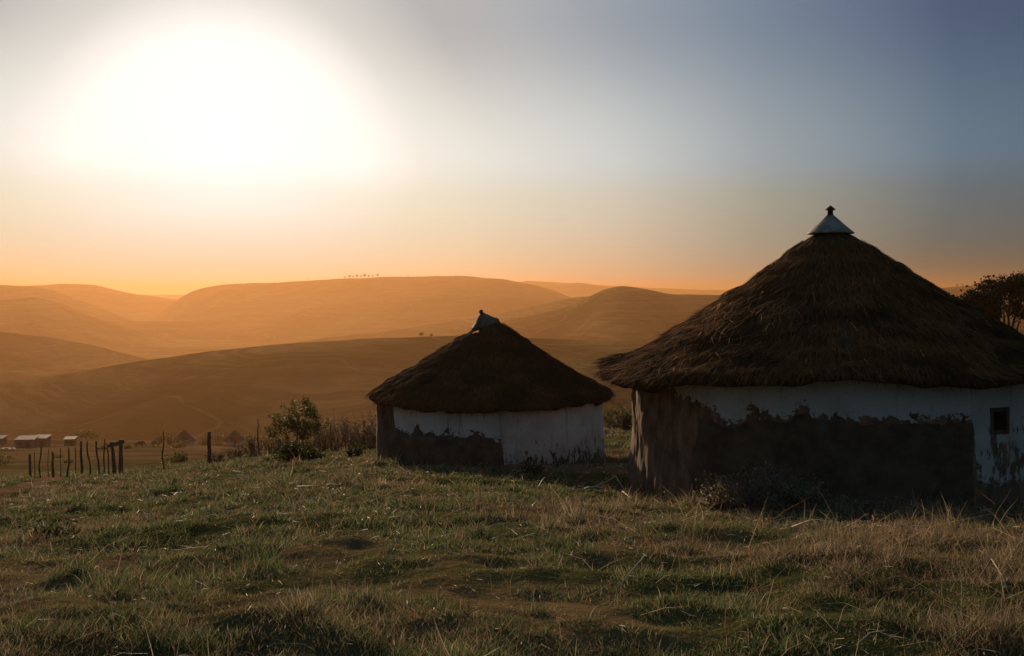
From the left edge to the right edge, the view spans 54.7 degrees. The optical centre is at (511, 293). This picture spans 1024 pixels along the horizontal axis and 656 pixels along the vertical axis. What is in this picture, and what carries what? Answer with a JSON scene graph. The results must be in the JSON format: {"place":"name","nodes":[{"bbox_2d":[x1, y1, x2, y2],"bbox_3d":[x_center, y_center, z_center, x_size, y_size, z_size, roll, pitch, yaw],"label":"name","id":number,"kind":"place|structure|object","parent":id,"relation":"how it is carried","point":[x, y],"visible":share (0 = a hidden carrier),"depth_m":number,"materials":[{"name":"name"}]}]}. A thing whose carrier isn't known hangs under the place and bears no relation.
{"place":"outdoors","nodes":[
{"label":"outdoors","id":0,"kind":"place"},
{"bbox_2d":[0,276,1023,448],"bbox_3d":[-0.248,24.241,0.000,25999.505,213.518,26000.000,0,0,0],"label":"hills","id":1,"kind":"structure","parent":0,"point":[109,363],"depth_m":1251.51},
{"bbox_2d":[0,423,1023,655],"bbox_3d":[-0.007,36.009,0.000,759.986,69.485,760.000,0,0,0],"label":"ground","id":2,"kind":"structure","parent":0,"point":[139,456],"depth_m":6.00,"materials":[{"name":"green plant"}]},
{"bbox_2d":[0,435,7,443],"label":"village shack","id":3,"kind":"structure","parent":2,"relation":"on","point":[3,439],"depth_m":240.19,"materials":[{"name":"metal"}]},
{"bbox_2d":[0,451,17,465],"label":"shrub","id":4,"kind":"object","parent":2,"relation":"on","point":[5,462],"visible":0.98,"depth_m":96.09,"materials":[{"name":"brown plant"}]},
{"bbox_2d":[13,435,39,447],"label":"village shack","id":5,"kind":"structure","parent":2,"relation":"on","point":[26,441],"depth_m":213.52,"materials":[{"name":"metal"}]},
{"bbox_2d":[25,442,29,447],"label":"door","id":6,"kind":"structure","parent":5,"relation":"in","point":[27,444],"depth_m":213.36,"materials":[{"name":"brown wood"}]},
{"bbox_2d":[29,454,31,476],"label":"fence post","id":7,"kind":"object","parent":2,"relation":"on","point":[30,474],"visible":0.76,"depth_m":32.95,"materials":[{"name":"brown wood"}]},
{"bbox_2d":[38,446,41,477],"bbox_3d":[-15.726,5.695,32.992,0.117,1.201,0.065,0,0,11],"label":"fence post","id":8,"kind":"object","parent":2,"relation":"on","point":[39,461],"visible":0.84,"depth_m":32.97,"materials":[{"name":"brown wood"}]},
{"bbox_2d":[38,434,51,446],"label":"village shack","id":9,"kind":"structure","parent":2,"relation":"on","point":[44,440],"depth_m":224.14,"materials":[{"name":"metal"}]},
{"bbox_2d":[22,515,77,536],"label":"leafy weed","id":10,"kind":"object","parent":2,"relation":"on","point":[49,531],"visible":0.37,"depth_m":9.52,"materials":[{"name":"green plant"}]},
{"bbox_2d":[51,452,53,477],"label":"fence post","id":11,"kind":"object","parent":2,"relation":"on","point":[52,464],"visible":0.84,"depth_m":32.52,"materials":[{"name":"brown wood"}]},
{"bbox_2d":[66,448,69,476],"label":"fence post","id":12,"kind":"object","parent":2,"relation":"on","point":[68,463],"visible":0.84,"depth_m":32.03,"materials":[{"name":"brown wood"}]},
{"bbox_2d":[63,436,77,445],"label":"village shack","id":13,"kind":"structure","parent":2,"relation":"on","point":[70,440],"depth_m":234.11,"materials":[{"name":"metal"}]},
{"bbox_2d":[67,429,83,438],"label":"shrub","id":14,"kind":"object","parent":2,"relation":"on","point":[78,437],"visible":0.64,"depth_m":291.85,"materials":[{"name":"brown plant"}]},
{"bbox_2d":[80,441,82,473],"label":"fence post","id":15,"kind":"object","parent":2,"relation":"on","point":[81,461],"visible":0.76,"depth_m":31.92,"materials":[{"name":"brown wood"}]},
{"bbox_2d":[77,430,91,438],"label":"shrub","id":16,"kind":"object","parent":2,"relation":"on","point":[85,435],"visible":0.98,"depth_m":291.87,"materials":[{"name":"brown plant"}]},
{"bbox_2d":[86,441,90,474],"bbox_3d":[-13.669,5.421,31.969,0.150,1.334,0.080,0,0,-34],"label":"fence post","id":17,"kind":"object","parent":2,"relation":"on","point":[88,457],"visible":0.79,"depth_m":31.94,"materials":[{"name":"brown wood"}]},
{"bbox_2d":[88,428,101,438],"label":"shrub","id":18,"kind":"object","parent":2,"relation":"on","point":[94,435],"visible":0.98,"depth_m":294.20,"materials":[{"name":"brown plant"}]},
{"bbox_2d":[95,441,99,474],"bbox_3d":[-13.394,5.416,31.992,0.133,1.304,0.073,0,0,-21],"label":"fence post","id":19,"kind":"object","parent":2,"relation":"on","point":[97,458],"visible":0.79,"depth_m":31.97,"materials":[{"name":"brown wood"}]},
{"bbox_2d":[97,445,108,449],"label":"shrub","id":20,"kind":"object","parent":2,"relation":"on","point":[100,448],"visible":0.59,"depth_m":199.45,"materials":[{"name":"brown plant"}]},
{"bbox_2d":[103,439,104,474],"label":"fence post","id":21,"kind":"object","parent":2,"relation":"on","point":[104,458],"visible":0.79,"depth_m":31.93,"materials":[{"name":"brown wood"}]},
{"bbox_2d":[106,443,109,474],"bbox_3d":[-13.062,5.464,32.046,0.199,1.218,0.056,0,0,37],"label":"fence post","id":22,"kind":"object","parent":2,"relation":"on","point":[108,459],"visible":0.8,"depth_m":32.04,"materials":[{"name":"brown wood"}]},
{"bbox_2d":[110,441,116,473],"bbox_3d":[-12.889,5.427,32.010,0.230,1.278,0.150,0,0,11],"label":"gate post","id":23,"kind":"object","parent":2,"relation":"on","point":[113,461],"visible":0.7,"depth_m":31.98,"materials":[{"name":"brown wood"}]},
{"bbox_2d":[118,439,122,473],"bbox_3d":[-12.477,5.344,31.590,0.144,1.377,0.182,0,0,11],"label":"gate post","id":24,"kind":"object","parent":2,"relation":"on","point":[120,466],"visible":0.76,"depth_m":31.52,"materials":[{"name":"brown wood"}]},
{"bbox_2d":[108,440,124,447],"bbox_3d":[-12.645,4.804,31.625,0.532,0.259,0.030,0,0,0],"label":"gate rail","id":25,"kind":"object","parent":24,"relation":"attached to","point":[113,444],"visible":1,"depth_m":31.61,"materials":[{"name":"brown wood"}]},
{"bbox_2d":[123,444,132,448],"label":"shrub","id":26,"kind":"object","parent":2,"relation":"on","point":[127,446],"visible":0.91,"depth_m":194.83,"materials":[{"name":"brown plant"}]},
{"bbox_2d":[134,441,145,447],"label":"cow","id":27,"kind":"object","parent":2,"relation":"on","point":[139,443],"visible":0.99,"depth_m":204.81},
{"bbox_2d":[153,434,164,442],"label":"shrub","id":28,"kind":"object","parent":2,"relation":"on","point":[160,439],"visible":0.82,"depth_m":261.01,"materials":[{"name":"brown plant"}]},
{"bbox_2d":[161,431,164,469],"bbox_3d":[-11.615,5.332,33.004,0.150,1.489,0.059,0,0,0],"label":"fence post","id":29,"kind":"object","parent":2,"relation":"on","point":[163,450],"visible":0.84,"depth_m":32.99,"materials":[{"name":"brown wood"}]},
{"bbox_2d":[165,433,179,445],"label":"shrub","id":30,"kind":"object","parent":2,"relation":"on","point":[169,439],"visible":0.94,"depth_m":239.55,"materials":[{"name":"brown plant"}]},
{"bbox_2d":[160,450,189,464],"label":"shrub","id":31,"kind":"object","parent":2,"relation":"on","point":[181,458],"visible":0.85,"depth_m":59.80,"materials":[{"name":"green plant"}]},
{"bbox_2d":[169,440,191,447],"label":"shrub","id":32,"kind":"object","parent":2,"relation":"on","point":[179,444],"visible":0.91,"depth_m":225.50,"materials":[{"name":"brown plant"}]},
{"bbox_2d":[173,430,196,445],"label":"village hut","id":33,"kind":"object","parent":2,"relation":"on","point":[185,435],"visible":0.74,"depth_m":246.57,"materials":[{"name":"brown"}]},
{"bbox_2d":[197,436,213,445],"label":"shrub","id":34,"kind":"object","parent":2,"relation":"on","point":[203,442],"visible":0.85,"depth_m":254.81,"materials":[{"name":"brown plant"}]},
{"bbox_2d":[207,431,211,462],"bbox_3d":[-11.165,5.723,36.503,0.146,1.287,0.154,0,0,11],"label":"fence post","id":35,"kind":"object","parent":2,"relation":"on","point":[209,441],"visible":0.73,"depth_m":36.45,"materials":[{"name":"brown wood"}]},
{"bbox_2d":[202,450,227,461],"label":"brushwood","id":36,"kind":"object","parent":2,"relation":"on","point":[212,457],"visible":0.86,"depth_m":35.91,"materials":[{"name":"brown plant"}]},
{"bbox_2d":[211,429,227,443],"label":"shrub","id":37,"kind":"object","parent":2,"relation":"on","point":[220,439],"visible":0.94,"depth_m":261.62,"materials":[{"name":"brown plant"}]},
{"bbox_2d":[224,430,245,444],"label":"village hut","id":38,"kind":"object","parent":2,"relation":"on","point":[236,436],"visible":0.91,"depth_m":260.42,"materials":[{"name":"brown"}]},
{"bbox_2d":[223,445,249,458],"bbox_3d":[-10.126,5.853,36.482,0.962,0.590,0.914,0,0,35],"label":"brushwood","id":39,"kind":"object","parent":2,"relation":"on","point":[239,452],"visible":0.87,"depth_m":36.41,"materials":[{"name":"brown plant"}]},
{"bbox_2d":[229,431,263,455],"bbox_3d":[-9.793,5.624,36.906,1.378,0.974,1.383,0,0,40],"label":"brushwood","id":40,"kind":"object","parent":2,"relation":"on","point":[249,443],"visible":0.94,"depth_m":36.98,"materials":[{"name":"brown plant"}]},
{"bbox_2d":[242,431,256,442],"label":"shrub","id":41,"kind":"object","parent":2,"relation":"on","point":[250,435],"visible":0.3,"depth_m":266.44,"materials":[{"name":"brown plant"}]},
{"bbox_2d":[257,418,259,453],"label":"fence post","id":42,"kind":"object","parent":2,"relation":"on","point":[257,435],"visible":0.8,"depth_m":36.94,"materials":[{"name":"brown wood"}]},
{"bbox_2d":[256,432,290,453],"bbox_3d":[-8.881,5.597,36.963,1.514,0.947,1.305,0,0,0],"label":"brushwood","id":43,"kind":"object","parent":2,"relation":"on","point":[270,443],"visible":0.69,"depth_m":36.89,"materials":[{"name":"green plant"}]},
{"bbox_2d":[263,452,285,463],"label":"leafy weed","id":44,"kind":"object","parent":2,"relation":"on","point":[268,460],"visible":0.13,"depth_m":22.97,"materials":[{"name":"green plant"}]},
{"bbox_2d":[260,395,331,447],"bbox_3d":[-8.405,5.156,38.590,2.819,2.513,1.653,0,0,0],"label":"bush","id":45,"kind":"object","parent":2,"relation":"on","point":[296,423],"visible":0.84,"depth_m":38.40,"materials":[{"name":"green plant"}]},
{"bbox_2d":[269,434,322,460],"bbox_3d":[-5.358,3.838,24.431,1.366,0.781,1.380,0,0,-11],"label":"leafy weed","id":46,"kind":"object","parent":2,"relation":"on","point":[295,449],"visible":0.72,"depth_m":24.29,"materials":[{"name":"green plant"}]},
{"bbox_2d":[295,437,321,449],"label":"brushwood","id":47,"kind":"object","parent":2,"relation":"on","point":[307,443],"visible":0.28,"depth_m":36.93,"materials":[{"name":"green plant"}]},
{"bbox_2d":[300,446,327,459],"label":"leafy weed","id":48,"kind":"object","parent":2,"relation":"on","point":[319,455],"visible":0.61,"depth_m":23.89,"materials":[{"name":"green plant"}]},
{"bbox_2d":[307,427,333,451],"bbox_3d":[-6.995,5.387,36.527,1.280,1.025,0.964,0,0,0],"label":"brushwood","id":49,"kind":"object","parent":2,"relation":"on","point":[324,446],"visible":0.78,"depth_m":36.44,"materials":[{"name":"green plant"}]},
{"bbox_2d":[305,409,358,451],"bbox_3d":[-6.571,4.979,35.799,2.000,1.624,1.585,0,0,0],"label":"brushwood","id":50,"kind":"object","parent":2,"relation":"on","point":[334,447],"visible":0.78,"depth_m":35.84,"materials":[{"name":"brown plant"}]},
{"bbox_2d":[326,414,374,448],"bbox_3d":[-5.696,5.025,35.528,1.970,1.442,1.677,0,0,-32],"label":"brushwood","id":51,"kind":"object","parent":2,"relation":"on","point":[345,439],"visible":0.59,"depth_m":35.47,"materials":[{"name":"brown plant"}]},
{"bbox_2d":[345,442,365,456],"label":"leafy weed","id":52,"kind":"object","parent":2,"relation":"on","point":[354,452],"visible":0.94,"depth_m":25.97,"materials":[{"name":"green plant"}]},
{"bbox_2d":[336,412,376,448],"bbox_3d":[-5.450,4.848,35.187,1.622,1.495,1.756,0,0,-22],"label":"brushwood","id":53,"kind":"object","parent":2,"relation":"on","point":[362,439],"visible":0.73,"depth_m":34.93,"materials":[{"name":"brown plant"}]},
{"bbox_2d":[342,408,376,449],"bbox_3d":[-4.889,4.723,34.750,1.690,1.580,1.879,0,0,24],"label":"brushwood","id":54,"kind":"object","parent":2,"relation":"on","point":[372,438],"visible":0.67,"depth_m":34.41,"materials":[{"name":"brown plant"}]},
{"bbox_2d":[364,310,616,466],"bbox_3d":[-0.479,2.461,22.830,5.947,4.178,5.973,0,0,0],"label":"thatched hut","id":55,"kind":"object","parent":2,"relation":"on","point":[494,391],"visible":0.83,"depth_m":20.86,"materials":[{"name":"plant"}]},
{"bbox_2d":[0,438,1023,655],"bbox_3d":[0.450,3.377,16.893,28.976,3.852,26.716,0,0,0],"label":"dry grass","id":56,"kind":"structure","parent":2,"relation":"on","point":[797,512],"depth_m":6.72,"materials":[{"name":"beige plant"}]},
{"bbox_2d":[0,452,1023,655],"bbox_3d":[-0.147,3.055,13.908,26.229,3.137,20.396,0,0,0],"label":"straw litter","id":57,"kind":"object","parent":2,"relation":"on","point":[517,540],"visible":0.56,"depth_m":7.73,"materials":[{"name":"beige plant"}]},
{"bbox_2d":[521,464,544,474],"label":"leafy weed","id":58,"kind":"object","parent":2,"relation":"on","point":[537,469],"visible":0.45,"depth_m":17.77,"materials":[{"name":"green plant"}]},
{"bbox_2d":[585,476,626,493],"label":"fallen branch","id":59,"kind":"object","parent":2,"relation":"on","point":[605,482],"visible":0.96,"depth_m":14.49,"materials":[{"name":"brown wood"}]},
{"bbox_2d":[603,407,609,426],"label":"dry bush","id":60,"kind":"object","parent":2,"relation":"on","point":[605,417],"visible":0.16,"depth_m":34.91,"materials":[{"name":"green plant"}]},
{"bbox_2d":[603,403,625,427],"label":"dry bush","id":61,"kind":"object","parent":2,"relation":"on","point":[607,421],"visible":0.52,"depth_m":32.91,"materials":[{"name":"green plant"}]},
{"bbox_2d":[609,402,632,430],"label":"dry bush","id":62,"kind":"object","parent":2,"relation":"on","point":[625,420],"visible":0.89,"depth_m":30.93,"materials":[{"name":"green plant"}]},
{"bbox_2d":[610,554,645,597],"bbox_3d":[0.722,1.629,5.681,0.137,0.183,0.344,0,0,43],"label":"fallen branch","id":63,"kind":"object","parent":2,"relation":"on","point":[614,592],"visible":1,"depth_m":5.67,"materials":[{"name":"brown wood"}]},
{"bbox_2d":[642,485,671,501],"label":"leafy weed","id":64,"kind":"object","parent":2,"relation":"on","point":[662,494],"visible":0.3,"depth_m":13.34,"materials":[{"name":"green plant"}]},
{"bbox_2d":[689,477,750,512],"bbox_3d":[2.548,2.420,11.738,0.857,0.409,0.879,0,0,17],"label":"dry weed","id":65,"kind":"object","parent":2,"relation":"on","point":[717,505],"visible":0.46,"depth_m":11.60,"materials":[{"name":"brown plant"}]},
{"bbox_2d":[695,458,783,512],"bbox_3d":[2.728,2.259,11.472,1.091,0.714,1.056,0,0,44],"label":"dry weed","id":66,"kind":"object","parent":2,"relation":"on","point":[731,492],"visible":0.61,"depth_m":11.40,"materials":[{"name":"brown plant"}]},
{"bbox_2d":[722,463,819,512],"bbox_3d":[3.026,2.254,11.369,1.089,0.630,1.001,0,0,-30],"label":"dry weed","id":67,"kind":"object","parent":2,"relation":"on","point":[769,497],"visible":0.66,"depth_m":11.25,"materials":[{"name":"brown plant"}]},
{"bbox_2d":[769,474,831,510],"bbox_3d":[3.269,2.276,11.259,0.734,0.484,0.867,0,0,16],"label":"dry weed","id":68,"kind":"object","parent":2,"relation":"on","point":[805,499],"visible":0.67,"depth_m":11.19,"materials":[{"name":"brown plant"}]},
{"bbox_2d":[590,206,1023,508],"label":"thatched hut","id":69,"kind":"object","parent":2,"relation":"on","point":[839,355],"visible":0.89,"depth_m":12.63,"materials":[{"name":"brown plant"}]},
{"bbox_2d":[990,407,1009,434],"bbox_3d":[6.017,1.586,12.454,0.322,0.334,0.300,0,0,-24],"label":"window","id":70,"kind":"structure","parent":69,"relation":"in","point":[1000,416],"depth_m":12.37,"materials":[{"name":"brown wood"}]},
{"bbox_2d":[791,512,833,532],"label":"fallen branch","id":71,"kind":"object","parent":2,"relation":"on","point":[810,520],"visible":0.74,"depth_m":7.59,"materials":[{"name":"brown wood"}]},
{"bbox_2d":[813,488,871,511],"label":"dry weed","id":72,"kind":"object","parent":2,"relation":"on","point":[857,505],"visible":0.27,"depth_m":11.14,"materials":[{"name":"brown plant"}]},
{"bbox_2d":[856,630,887,645],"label":"fallen branch","id":73,"kind":"object","parent":2,"relation":"on","point":[863,639],"visible":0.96,"depth_m":4.59,"materials":[{"name":"brown wood"}]},
{"bbox_2d":[949,285,1007,319],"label":"dark tree","id":74,"kind":"object","parent":2,"relation":"on","point":[991,302],"visible":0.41,"depth_m":77.42,"materials":[{"name":"green plant"}]},
{"bbox_2d":[978,550,1009,594],"bbox_3d":[2.654,1.538,5.400,0.070,0.183,0.405,0,0,3],"label":"fallen branch","id":75,"kind":"object","parent":2,"relation":"on","point":[997,568],"visible":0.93,"depth_m":5.47,"materials":[{"name":"brown wood"}]},
{"bbox_2d":[974,271,1023,330],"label":"umbrella tree","id":76,"kind":"object","parent":2,"relation":"on","point":[1005,286],"visible":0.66,"depth_m":81.74,"materials":[{"name":"green plant"}]},
{"bbox_2d":[1015,271,1023,308],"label":"umbrella tree","id":77,"kind":"object","parent":2,"relation":"on","point":[1022,276],"visible":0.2,"depth_m":83.82,"materials":[{"name":"green plant"}]},
{"bbox_2d":[0,0,1023,294],"label":"sky","id":78,"kind":"structure","parent":0,"point":[148,147],"materials":[{"name":"blue"}]}
]}

